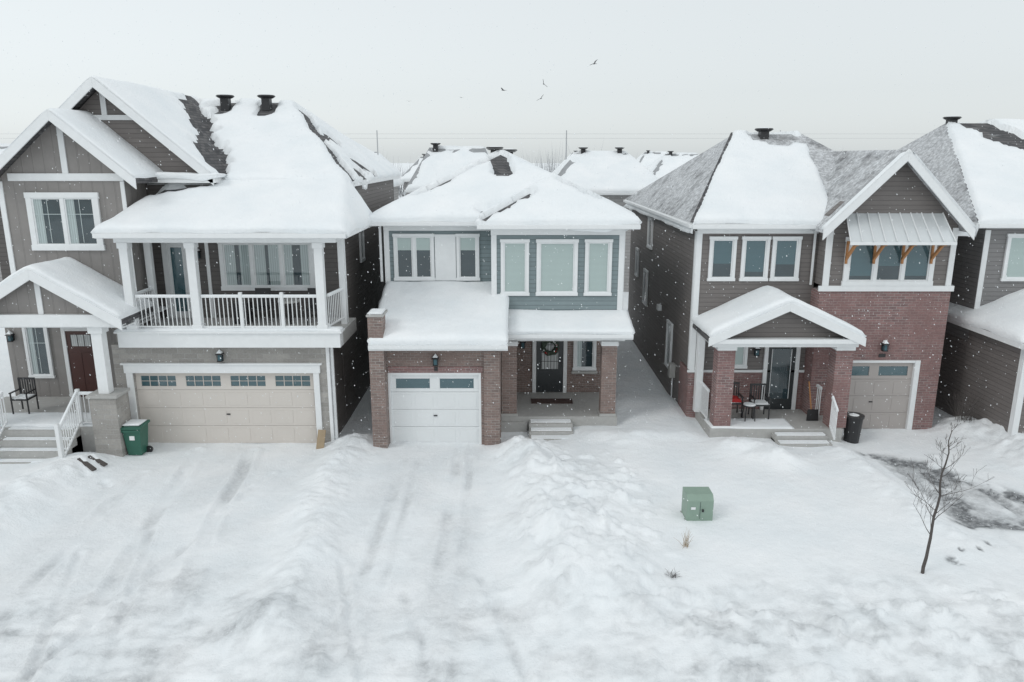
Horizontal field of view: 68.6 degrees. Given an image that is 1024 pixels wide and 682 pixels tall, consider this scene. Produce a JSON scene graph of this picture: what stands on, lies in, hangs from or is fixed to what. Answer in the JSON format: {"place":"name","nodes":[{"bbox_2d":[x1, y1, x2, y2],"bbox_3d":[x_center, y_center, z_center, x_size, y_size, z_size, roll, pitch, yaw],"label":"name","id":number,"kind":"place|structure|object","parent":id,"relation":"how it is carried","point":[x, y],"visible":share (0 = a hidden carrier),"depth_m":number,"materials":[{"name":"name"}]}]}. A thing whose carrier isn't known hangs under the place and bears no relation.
{"place":"outdoors","nodes":[
{"label":"outdoors","id":0,"kind":"place"},
{"bbox_2d":[0,412,92,426],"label":"porch snow","id":1,"kind":"structure","parent":0,"point":[37,419],"depth_m":20.82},
{"bbox_2d":[0,314,125,326],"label":"porch beam","id":2,"kind":"structure","parent":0,"point":[50,320],"depth_m":19.35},
{"bbox_2d":[0,280,90,313],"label":"porch gable face","id":3,"kind":"object","parent":2,"relation":"on","point":[23,296],"visible":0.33,"depth_m":19.37},
{"bbox_2d":[0,123,126,182],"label":"gable wall","id":4,"kind":"structure","parent":0,"point":[44,157],"depth_m":20.04,"materials":[{"name":"wood"}]},
{"bbox_2d":[7,93,131,180],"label":"gable trim","id":5,"kind":"structure","parent":4,"relation":"attached to","point":[65,175],"depth_m":20.09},
{"bbox_2d":[71,353,97,390],"bbox_3d":[-12.940,0.933,22.773,0.680,1.200,0.012,0,14,0],"label":"door panel","id":6,"kind":"structure","parent":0,"point":[79,375],"depth_m":22.77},
{"bbox_2d":[32,199,301,373],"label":"window pane","id":7,"kind":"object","parent":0,"point":[56,225],"depth_m":20.52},
{"bbox_2d":[118,239,347,324],"bbox_3d":[-7.500,-1.554,20.624,5.600,2.450,1.490,0,14,0],"label":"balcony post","id":8,"kind":"object","parent":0,"point":[128,279],"visible":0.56,"depth_m":19.99,"materials":[{"name":"wood"}]},
{"bbox_2d":[113,239,337,242],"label":"balcony beam","id":9,"kind":"structure","parent":8,"relation":"on","point":[225,240],"depth_m":19.58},
{"bbox_2d":[398,250,592,365],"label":"window pane","id":10,"kind":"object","parent":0,"point":[467,263],"depth_m":23.11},
{"bbox_2d":[0,163,1023,681],"bbox_3d":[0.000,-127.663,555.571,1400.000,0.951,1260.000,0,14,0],"label":"snowy ground","id":11,"kind":"structure","parent":0,"point":[214,565],"depth_m":14.97,"materials":[{"name":"snow"}]},
{"bbox_2d":[0,208,10,279],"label":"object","id":12,"kind":"object","parent":11,"relation":"on","point":[5,266],"visible":0.08,"depth_m":22.23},
{"bbox_2d":[0,88,374,323],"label":"roof","id":13,"kind":"structure","parent":12,"relation":"on","point":[216,157],"depth_m":23.06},
{"bbox_2d":[0,257,154,318],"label":"roof snow","id":14,"kind":"structure","parent":13,"relation":"on","point":[85,282],"depth_m":19.60,"materials":[{"name":"snow"}]},
{"bbox_2d":[0,108,162,177],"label":"roof snow","id":15,"kind":"structure","parent":13,"relation":"on","point":[130,159],"depth_m":20.14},
{"bbox_2d":[0,76,213,329],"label":"rake board","id":16,"kind":"object","parent":13,"relation":"attached to","point":[27,135],"visible":0.98,"depth_m":19.46,"materials":[{"name":"wood"}]},
{"bbox_2d":[59,75,217,172],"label":"roof snow","id":17,"kind":"structure","parent":13,"relation":"on","point":[141,102],"depth_m":21.66,"materials":[{"name":"snow"}]},
{"bbox_2d":[79,91,197,172],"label":"gable wall","id":18,"kind":"structure","parent":13,"relation":"on","point":[144,142],"depth_m":21.20,"materials":[{"name":"brown"}]},
{"bbox_2d":[92,184,345,237],"bbox_3d":[-9.825,-3.571,20.362,11.150,1.280,2.737,0,14,0],"label":"gutter","id":19,"kind":"object","parent":13,"relation":"attached to","point":[219,235],"visible":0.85,"depth_m":19.17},
{"bbox_2d":[90,177,371,237],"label":"roof snow","id":20,"kind":"structure","parent":13,"relation":"on","point":[315,210],"depth_m":20.01,"materials":[{"name":"snow"}]},
{"bbox_2d":[95,175,400,238],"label":"fascia","id":21,"kind":"structure","parent":13,"relation":"attached to","point":[358,230],"depth_m":19.28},
{"bbox_2d":[196,98,400,189],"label":"roof snow","id":22,"kind":"structure","parent":13,"relation":"on","point":[312,158],"depth_m":23.89,"materials":[{"name":"snow"}]},
{"bbox_2d":[22,192,380,377],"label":"window casing","id":23,"kind":"object","parent":12,"relation":"attached to","point":[94,196],"depth_m":21.68,"materials":[{"name":"wood"}]},
{"bbox_2d":[27,199,309,373],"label":"curtains","id":24,"kind":"object","parent":23,"relation":"attached to","point":[260,264],"visible":0.94,"depth_m":21.85,"materials":[{"name":"fabric"}]},
{"bbox_2d":[25,198,363,374],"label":"window sash","id":25,"kind":"object","parent":23,"relation":"in","point":[223,255],"depth_m":21.79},
{"bbox_2d":[146,180,393,317],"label":"balcony back wall","id":26,"kind":"structure","parent":12,"relation":"attached to","point":[330,261],"depth_m":22.03,"materials":[{"name":"wood"}]},
{"bbox_2d":[0,397,95,451],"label":"porch floor","id":27,"kind":"structure","parent":11,"relation":"on","point":[48,404],"depth_m":21.99,"materials":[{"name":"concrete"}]},
{"bbox_2d":[91,332,113,393],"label":"porch column","id":28,"kind":"structure","parent":27,"relation":"on","point":[102,363],"depth_m":19.82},
{"bbox_2d":[60,243,191,396],"bbox_3d":[-11.425,-0.609,22.343,4.155,4.800,0.116,1,14,2],"label":"door frame","id":29,"kind":"object","parent":27,"relation":"on","point":[166,266],"visible":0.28,"depth_m":22.12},
{"bbox_2d":[5,328,116,396],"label":"entry wall","id":30,"kind":"structure","parent":11,"relation":"on","point":[57,386],"depth_m":22.77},
{"bbox_2d":[89,392,130,456],"bbox_3d":[-10.850,2.420,20.430,0.700,2.020,0.650,0,14,0],"label":"column pedestal","id":31,"kind":"object","parent":11,"relation":"on","point":[105,412],"depth_m":20.10,"materials":[{"name":"grey stone"}]},
{"bbox_2d":[120,419,152,454],"bbox_3d":[-10.250,2.648,20.500,0.680,0.960,0.580,0,14,0],"label":"green waste bin","id":32,"kind":"object","parent":11,"relation":"on","point":[135,435],"visible":1,"depth_m":20.33,"materials":[{"name":"plastic"}]},
{"bbox_2d":[0,181,334,441],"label":"corner board","id":33,"kind":"object","parent":11,"relation":"on","point":[12,260],"visible":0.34,"depth_m":20.61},
{"bbox_2d":[54,292,285,458],"bbox_3d":[-10.008,0.965,20.066,7.807,4.420,1.152,-4,14,-15],"label":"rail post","id":34,"kind":"object","parent":11,"relation":"on","point":[57,425],"visible":0.88,"depth_m":20.09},
{"bbox_2d":[0,288,343,456],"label":"railing","id":35,"kind":"object","parent":11,"relation":"on","point":[2,421],"visible":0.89,"depth_m":20.17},
{"bbox_2d":[111,342,330,442],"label":"garage wall","id":36,"kind":"structure","parent":11,"relation":"on","point":[233,355],"depth_m":20.70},
{"bbox_2d":[120,363,322,434],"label":"garage trim","id":37,"kind":"structure","parent":36,"relation":"attached to","point":[129,369],"depth_m":20.72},
{"bbox_2d":[137,390,316,442],"bbox_3d":[-8.000,2.133,21.250,5.000,1.582,0.040,0,14,0],"label":"garage door","id":38,"kind":"structure","parent":36,"relation":"in","point":[230,425],"depth_m":21.21,"materials":[{"name":"metal"}]},
{"bbox_2d":[135,373,313,389],"bbox_3d":[-8.000,1.103,20.999,5.000,0.522,0.040,0,14,0],"label":"garage door top","id":39,"kind":"structure","parent":38,"relation":"on","point":[225,379],"depth_m":21.00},
{"bbox_2d":[141,376,309,385],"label":"garage door windows","id":40,"kind":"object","parent":39,"relation":"in","point":[208,380],"visible":1,"depth_m":21.01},
{"bbox_2d":[140,392,316,440],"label":"garage door panels","id":41,"kind":"object","parent":38,"relation":"attached to","point":[237,416],"visible":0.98,"depth_m":21.22,"materials":[{"name":"metal"}]},
{"bbox_2d":[144,318,356,344],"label":"deck floor","id":42,"kind":"structure","parent":36,"relation":"on","point":[350,326],"depth_m":21.61,"materials":[{"name":"wood"}]},
{"bbox_2d":[3,183,160,325],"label":"wall","id":43,"kind":"structure","parent":42,"relation":"on","point":[111,206],"depth_m":20.54,"materials":[{"name":"wood"}]},
{"bbox_2d":[117,332,343,347],"bbox_3d":[-7.610,-0.058,20.376,5.980,0.400,0.380,0,14,0],"label":"deck band","id":44,"kind":"object","parent":42,"relation":"attached to","point":[224,341],"visible":0.78,"depth_m":20.20,"materials":[{"name":"wood"}]},
{"bbox_2d":[113,328,344,333],"bbox_3d":[-7.610,-0.272,20.303,6.100,0.049,0.460,0,14,0],"label":"deck cap","id":45,"kind":"object","parent":44,"relation":"on","point":[343,329],"visible":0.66,"depth_m":20.08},
{"bbox_2d":[114,326,343,331],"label":"ledge snow","id":46,"kind":"structure","parent":45,"relation":"on","point":[280,329],"depth_m":20.11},
{"bbox_2d":[333,180,392,434],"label":"side wall","id":47,"kind":"structure","parent":11,"relation":"on","point":[364,298],"depth_m":25.02,"materials":[{"name":"grey"}]},
{"bbox_2d":[367,315,389,447],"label":"parapet pillar","id":48,"kind":"structure","parent":11,"relation":"on","point":[379,393],"depth_m":20.52,"materials":[{"name":"brown brick"}]},
{"bbox_2d":[386,351,500,443],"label":"garage wall","id":49,"kind":"structure","parent":11,"relation":"on","point":[446,358],"depth_m":20.72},
{"bbox_2d":[391,392,478,442],"bbox_3d":[-2.155,2.168,21.217,2.450,1.530,0.040,0,14,0],"label":"garage door","id":50,"kind":"structure","parent":49,"relation":"in","point":[457,426],"depth_m":21.17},
{"bbox_2d":[393,395,476,440],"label":"garage door panels","id":51,"kind":"object","parent":50,"relation":"attached to","point":[443,417],"visible":0.99,"depth_m":21.19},
{"bbox_2d":[391,375,478,391],"bbox_3d":[-2.155,1.172,20.974,2.450,0.504,0.040,0,14,0],"label":"garage door top","id":52,"kind":"structure","parent":50,"relation":"on","point":[434,382],"depth_m":20.96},
{"bbox_2d":[387,366,482,372],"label":"lintel bricks","id":53,"kind":"object","parent":49,"relation":"attached to","point":[430,369],"visible":1,"depth_m":20.76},
{"bbox_2d":[484,351,499,444],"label":"pier","id":54,"kind":"structure","parent":11,"relation":"on","point":[491,408],"depth_m":20.90,"materials":[{"name":"brown brick"}]},
{"bbox_2d":[501,392,616,430],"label":"porch slab","id":55,"kind":"structure","parent":11,"relation":"on","point":[577,412],"depth_m":22.80,"materials":[{"name":"concrete"}]},
{"bbox_2d":[501,409,615,415],"bbox_3d":[1.380,2.143,22.495,3.420,0.079,0.485,0,14,0],"label":"column base","id":56,"kind":"object","parent":55,"relation":"on","point":[517,414],"visible":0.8,"depth_m":22.26,"materials":[{"name":"concrete"}]},
{"bbox_2d":[502,346,616,413],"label":"brick column","id":57,"kind":"structure","parent":56,"relation":"on","point":[608,360],"depth_m":22.05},
{"bbox_2d":[517,341,600,391],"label":"entry wall","id":58,"kind":"structure","parent":11,"relation":"on","point":[582,383],"depth_m":24.45,"materials":[{"name":"brown brick"}]},
{"bbox_2d":[392,234,612,370],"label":"window casing","id":59,"kind":"object","parent":58,"relation":"attached to","point":[527,241],"depth_m":22.23,"materials":[{"name":"wood"}]},
{"bbox_2d":[434,234,455,280],"bbox_3d":[-2.040,-2.557,23.030,0.640,1.420,0.040,0,14,0],"label":"white panel","id":60,"kind":"object","parent":59,"relation":"attached to","point":[445,262],"visible":1,"depth_m":23.01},
{"bbox_2d":[396,237,608,366],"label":"window sash","id":61,"kind":"object","parent":59,"relation":"in","point":[504,270],"depth_m":22.25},
{"bbox_2d":[397,238,607,290],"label":"blinds","id":62,"kind":"object","parent":59,"relation":"attached to","point":[555,265],"visible":1,"depth_m":22.12,"materials":[{"name":"fabric"}]},
{"bbox_2d":[497,235,618,309],"bbox_3d":[1.340,-3.328,28.009,3.880,2.900,12.000,0,14,0],"label":"wall bay","id":63,"kind":"object","parent":58,"relation":"on","point":[532,301],"depth_m":22.26,"materials":[{"name":"blue wood"}]},
{"bbox_2d":[383,226,625,234],"bbox_3d":[-0.305,-3.309,22.334,7.210,0.210,1.035,0,14,0],"label":"frieze","id":64,"kind":"object","parent":63,"relation":"attached to","point":[493,232],"visible":0.55,"depth_m":21.85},
{"bbox_2d":[383,231,625,309],"bbox_3d":[-0.329,-1.994,22.428,7.286,2.650,0.646,2,14,7],"label":"corner board","id":65,"kind":"object","parent":63,"relation":"attached to","point":[621,262],"visible":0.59,"depth_m":22.18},
{"bbox_2d":[600,195,630,291],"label":"walls","id":66,"kind":"structure","parent":11,"relation":"on","point":[617,199],"depth_m":44.90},
{"bbox_2d":[552,150,657,192],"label":"roof snow","id":67,"kind":"structure","parent":66,"relation":"on","point":[620,166],"depth_m":45.40,"materials":[{"name":"snow"}]},
{"bbox_2d":[628,297,682,402],"bbox_3d":[6.675,0.245,29.394,2.650,2.000,11.000,0,14,0],"label":"side base","id":68,"kind":"object","parent":11,"relation":"on","point":[647,337],"visible":0.21,"depth_m":28.39,"materials":[{"name":"brown"}]},
{"bbox_2d":[628,210,817,369],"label":"wall","id":69,"kind":"structure","parent":68,"relation":"on","point":[673,257],"depth_m":23.43,"materials":[{"name":"grey"}]},
{"bbox_2d":[634,217,936,368],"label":"window casing","id":70,"kind":"object","parent":69,"relation":"attached to","point":[901,282],"depth_m":21.73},
{"bbox_2d":[636,219,931,364],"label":"window sash","id":71,"kind":"object","parent":70,"relation":"in","point":[794,270],"depth_m":21.74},
{"bbox_2d":[713,241,929,275],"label":"blinds","id":72,"kind":"object","parent":70,"relation":"attached to","point":[861,261],"visible":0.79,"depth_m":21.33,"materials":[{"name":"fabric"}]},
{"bbox_2d":[818,286,953,290],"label":"belt trim","id":73,"kind":"structure","parent":70,"relation":"attached to","point":[885,288],"depth_m":21.39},
{"bbox_2d":[626,134,965,232],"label":"roof","id":74,"kind":"structure","parent":69,"relation":"on","point":[846,179],"depth_m":23.97,"materials":[{"name":"grey"}]},
{"bbox_2d":[624,130,969,236],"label":"roof snow","id":75,"kind":"structure","parent":74,"relation":"on","point":[766,183],"depth_m":22.56,"materials":[{"name":"snow"}]},
{"bbox_2d":[687,228,958,369],"bbox_3d":[8.893,-1.126,21.718,7.237,4.300,0.421,1,14,6],"label":"corner board","id":76,"kind":"object","parent":69,"relation":"attached to","point":[696,287],"visible":0.91,"depth_m":21.80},
{"bbox_2d":[680,487,713,520],"bbox_3d":[4.100,3.754,16.637,0.640,0.920,0.550,0,14,0],"label":"utility box","id":77,"kind":"object","parent":11,"relation":"on","point":[700,502],"visible":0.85,"depth_m":16.40,"materials":[{"name":"metal"}]},
{"bbox_2d":[678,362,803,417],"bbox_3d":[7.090,1.730,23.473,3.520,1.920,1.210,0,14,0],"label":"base","id":78,"kind":"object","parent":11,"relation":"on","point":[685,391],"visible":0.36,"depth_m":22.81,"materials":[{"name":"red brick"}]},
{"bbox_2d":[695,409,841,441],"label":"porch slab","id":79,"kind":"structure","parent":11,"relation":"on","point":[796,419],"depth_m":21.52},
{"bbox_2d":[709,347,853,427],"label":"brick column","id":80,"kind":"structure","parent":79,"relation":"on","point":[839,373],"depth_m":21.10,"materials":[{"name":"brick"}]},
{"bbox_2d":[715,347,855,350],"bbox_3d":[7.600,0.139,21.006,3.820,0.140,0.510,0,14,0],"label":"column cap","id":81,"kind":"object","parent":80,"relation":"on","point":[836,349],"visible":0.48,"depth_m":20.77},
{"bbox_2d":[732,312,842,336],"bbox_3d":[7.500,-0.537,20.635,3.600,0.870,0.150,0,14,0],"label":"porch gable face","id":82,"kind":"object","parent":81,"relation":"on","point":[790,324],"visible":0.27,"depth_m":20.61},
{"bbox_2d":[800,351,808,410],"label":"garage side","id":83,"kind":"structure","parent":11,"relation":"on","point":[804,379],"depth_m":22.59,"materials":[{"name":"red brick"}]},
{"bbox_2d":[806,282,821,351],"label":"front block","id":84,"kind":"structure","parent":83,"relation":"on","point":[816,285],"depth_m":22.07,"materials":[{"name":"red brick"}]},
{"bbox_2d":[693,323,709,340],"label":"roof","id":85,"kind":"structure","parent":84,"relation":"on","point":[704,335],"depth_m":21.24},
{"bbox_2d":[691,285,865,336],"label":"roof snow","id":86,"kind":"structure","parent":85,"relation":"on","point":[720,318],"depth_m":20.60,"materials":[{"name":"snow"}]},
{"bbox_2d":[708,149,975,346],"bbox_3d":[9.015,-2.492,20.234,7.370,5.213,0.997,0,14,0],"label":"rake board","id":87,"kind":"object","parent":85,"relation":"attached to","point":[937,190],"visible":1,"depth_m":20.27,"materials":[{"name":"wood"}]},
{"bbox_2d":[814,217,957,285],"bbox_3d":[10.675,-4.040,27.423,3.650,1.940,12.800,0,14,0],"label":"front block siding","id":88,"kind":"object","parent":85,"relation":"attached to","point":[841,232],"visible":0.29,"depth_m":21.30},
{"bbox_2d":[825,163,950,216],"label":"gable wall","id":89,"kind":"structure","parent":88,"relation":"on","point":[891,193],"depth_m":20.86,"materials":[{"name":"grey"}]},
{"bbox_2d":[846,213,954,241],"bbox_3d":[10.625,-3.100,20.674,2.850,0.770,0.740,0,14,0],"label":"awning","id":90,"kind":"object","parent":89,"relation":"attached to","point":[855,235],"visible":0.86,"depth_m":20.68,"materials":[{"name":"metal"}]},
{"bbox_2d":[803,289,950,429],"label":"garage wall","id":91,"kind":"structure","parent":11,"relation":"on","point":[910,327],"depth_m":21.76,"materials":[{"name":"brick"}]},
{"bbox_2d":[842,379,910,428],"bbox_3d":[10.665,1.874,22.391,2.270,1.544,0.040,0,14,0],"label":"garage door","id":92,"kind":"structure","parent":91,"relation":"in","point":[871,395],"depth_m":22.34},
{"bbox_2d":[848,381,908,425],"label":"garage door panels","id":93,"kind":"object","parent":92,"relation":"attached to","point":[877,403],"visible":0.77,"depth_m":22.34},
{"bbox_2d":[853,360,920,429],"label":"garage trim","id":94,"kind":"structure","parent":91,"relation":"attached to","point":[912,395],"depth_m":22.11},
{"bbox_2d":[904,423,990,573],"bbox_3d":[7.959,3.014,14.028,1.382,3.148,0.984,0,14,0],"label":"bare sapling tree","id":95,"kind":"object","parent":11,"relation":"on","point":[923,566],"visible":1,"depth_m":13.96,"materials":[{"name":"brown plant"}]},
{"bbox_2d":[935,332,967,416],"bbox_3d":[17.925,-0.037,28.862,8.150,2.800,11.900,0,14,0],"label":"base","id":96,"kind":"object","parent":11,"relation":"on","point":[951,371],"visible":0.1,"depth_m":23.72,"materials":[{"name":"brown"}]},
{"bbox_2d":[945,228,1023,340],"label":"wall","id":97,"kind":"structure","parent":96,"relation":"on","point":[967,263],"depth_m":22.43,"materials":[{"name":"grey"}]},
{"bbox_2d":[947,123,1023,343],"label":"roof","id":98,"kind":"structure","parent":97,"relation":"on","point":[987,130],"depth_m":26.90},
{"bbox_2d":[898,124,977,222],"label":"roof","id":99,"kind":"structure","parent":98,"relation":"on","point":[936,145],"depth_m":25.94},
{"bbox_2d":[945,119,1023,236],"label":"roof snow","id":100,"kind":"structure","parent":98,"relation":"on","point":[994,189],"depth_m":24.03,"materials":[{"name":"snow"}]},
{"bbox_3d":[17.875,-3.027,26.847,8.990,2.970,15.140,0,14,0],"label":"soffit","id":101,"kind":"object","parent":97,"relation":"attached to","visible":0},
{"bbox_2d":[947,289,1023,343],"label":"roof snow","id":102,"kind":"structure","parent":101,"relation":"on","point":[995,319],"depth_m":21.65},
{"bbox_2d":[956,330,1023,432],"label":"wall","id":103,"kind":"structure","parent":11,"relation":"on","point":[989,381],"depth_m":21.66,"materials":[{"name":"grey"}]},
{"bbox_2d":[974,230,1023,434],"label":"corner board","id":104,"kind":"object","parent":11,"relation":"on","point":[1016,410],"visible":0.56,"depth_m":20.68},
{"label":"walls","id":105,"kind":"object","parent":11,"relation":"on","visible":0},
{"bbox_2d":[404,145,488,195],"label":"roof snow","id":106,"kind":"structure","parent":105,"relation":"on","point":[435,166],"depth_m":43.05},
{"bbox_2d":[0,0,1023,162],"label":"sky","id":107,"kind":"structure","parent":0,"point":[681,71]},
{"bbox_2d":[1,0,1023,681],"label":"falling snow","id":108,"kind":"structure","parent":0,"point":[515,262],"depth_m":14.48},
{"bbox_2d":[703,418,794,428],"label":"porch snow","id":109,"kind":"structure","parent":0,"point":[766,423],"depth_m":21.48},
{"bbox_2d":[769,349,791,398],"bbox_3d":[8.080,0.995,22.626,0.560,1.550,0.005,0,14,0],"label":"door glass","id":110,"kind":"object","parent":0,"point":[781,362],"depth_m":22.62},
{"bbox_2d":[708,338,857,343],"bbox_3d":[7.460,0.002,20.447,4.200,0.130,0.170,0,14,0],"label":"rake base","id":111,"kind":"object","parent":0,"point":[786,341],"visible":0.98,"depth_m":20.37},
{"bbox_2d":[712,264,925,279],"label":"window pane","id":112,"kind":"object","parent":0,"point":[883,272],"depth_m":21.90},
{"bbox_3d":[-2.110,-0.397,29.495,3.580,3.200,10.500,0,14,0],"label":"rear wall","id":113,"kind":"object","parent":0,"visible":0},
{"bbox_2d":[389,231,490,281],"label":"wall","id":114,"kind":"structure","parent":113,"relation":"on","point":[485,255],"depth_m":22.99,"materials":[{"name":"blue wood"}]},
{"bbox_2d":[431,155,530,343],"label":"roof","id":115,"kind":"structure","parent":114,"relation":"on","point":[500,165],"depth_m":24.90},
{"bbox_2d":[367,281,508,344],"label":"roof snow","id":116,"kind":"structure","parent":115,"relation":"on","point":[422,318],"depth_m":21.25,"materials":[{"name":"snow"}]},
{"bbox_2d":[369,149,626,230],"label":"roof snow","id":117,"kind":"structure","parent":115,"relation":"on","point":[478,185],"depth_m":23.27,"materials":[{"name":"snow"}]},
{"bbox_2d":[368,221,639,350],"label":"fascia","id":118,"kind":"structure","parent":115,"relation":"attached to","point":[535,333],"depth_m":21.41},
{"bbox_2d":[368,222,640,349],"bbox_3d":[-0.320,-1.661,21.260,7.960,3.137,3.097,0,14,0],"label":"gutter","id":119,"kind":"object","parent":118,"relation":"attached to","point":[438,347],"visible":0.69,"depth_m":21.34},
{"bbox_2d":[475,175,641,231],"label":"roof snow","id":120,"kind":"structure","parent":115,"relation":"on","point":[575,200],"depth_m":21.76,"materials":[{"name":"snow"}]},
{"bbox_2d":[508,309,634,334],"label":"roof snow","id":121,"kind":"structure","parent":115,"relation":"on","point":[586,322],"depth_m":21.71,"materials":[{"name":"snow"}]},
{"bbox_3d":[9.050,-4.720,27.566,7.840,0.020,12.940,0,14,0],"label":"soffit","id":122,"kind":"object","parent":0,"visible":0},
{"bbox_2d":[625,199,765,228],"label":"fascia","id":123,"kind":"structure","parent":122,"relation":"on","point":[697,224],"depth_m":21.22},
{"bbox_2d":[623,200,816,228],"bbox_3d":[6.145,-4.352,25.818,6.812,0.113,15.324,-8,16,-30],"label":"gutter","id":124,"kind":"object","parent":123,"relation":"attached to","point":[683,223],"visible":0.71,"depth_m":21.16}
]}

